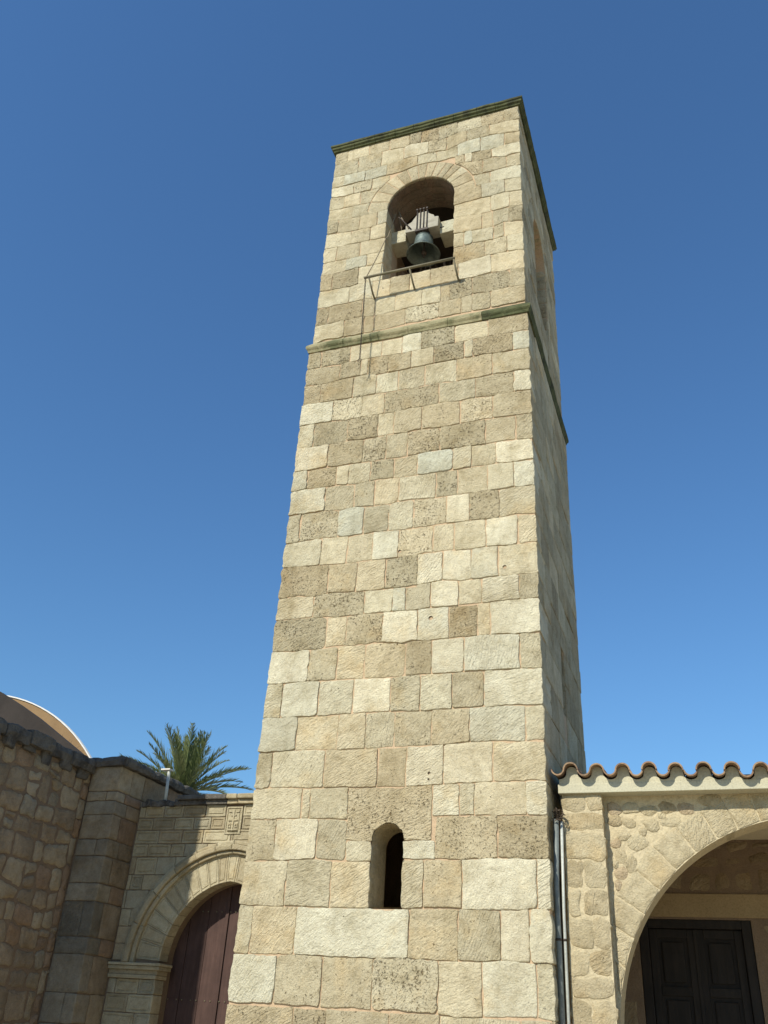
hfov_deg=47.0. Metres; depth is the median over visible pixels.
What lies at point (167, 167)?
sky
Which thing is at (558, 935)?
downpipe
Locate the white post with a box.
[161,768,172,800]
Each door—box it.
[163,885,241,1023]
[639,919,764,1023]
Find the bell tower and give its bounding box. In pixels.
[225,95,586,1023]
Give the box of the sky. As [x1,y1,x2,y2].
[0,0,767,793]
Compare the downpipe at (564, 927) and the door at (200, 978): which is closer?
the downpipe at (564, 927)
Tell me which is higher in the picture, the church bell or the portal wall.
the church bell
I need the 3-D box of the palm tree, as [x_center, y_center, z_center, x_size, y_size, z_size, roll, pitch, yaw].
[-6.587,11.295,26.503,4.042,10.006,4.325,-21,-38,35]
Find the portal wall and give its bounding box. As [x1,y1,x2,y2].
[100,793,253,1023]
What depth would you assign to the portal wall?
14.12 m
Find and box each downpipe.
[554,819,564,1023]
[560,821,569,1023]
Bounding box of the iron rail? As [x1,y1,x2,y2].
[364,256,459,298]
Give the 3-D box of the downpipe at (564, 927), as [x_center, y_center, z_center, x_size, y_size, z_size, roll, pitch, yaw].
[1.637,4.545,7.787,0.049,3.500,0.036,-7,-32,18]
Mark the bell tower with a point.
(421, 733)
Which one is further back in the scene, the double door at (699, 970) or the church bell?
the church bell
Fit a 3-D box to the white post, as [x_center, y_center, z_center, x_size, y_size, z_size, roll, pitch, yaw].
[-3.792,4.765,15.259,0.196,0.641,0.120,-7,-32,18]
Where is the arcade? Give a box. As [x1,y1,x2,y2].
[551,761,767,1023]
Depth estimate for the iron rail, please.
12.74 m
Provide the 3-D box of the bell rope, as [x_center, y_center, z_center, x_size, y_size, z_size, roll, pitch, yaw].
[0.021,-4.195,13.713,0.632,2.068,0.354,15,-32,-18]
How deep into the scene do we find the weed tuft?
8.67 m
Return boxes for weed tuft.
[551,807,564,821]
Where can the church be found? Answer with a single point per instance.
(69, 813)
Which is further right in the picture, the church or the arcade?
the arcade
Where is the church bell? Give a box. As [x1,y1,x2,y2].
[398,207,443,266]
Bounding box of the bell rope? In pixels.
[367,212,408,275]
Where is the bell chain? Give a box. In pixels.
[358,278,365,361]
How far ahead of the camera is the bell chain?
12.54 m
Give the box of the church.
[0,692,198,1023]
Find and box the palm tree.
[121,722,252,794]

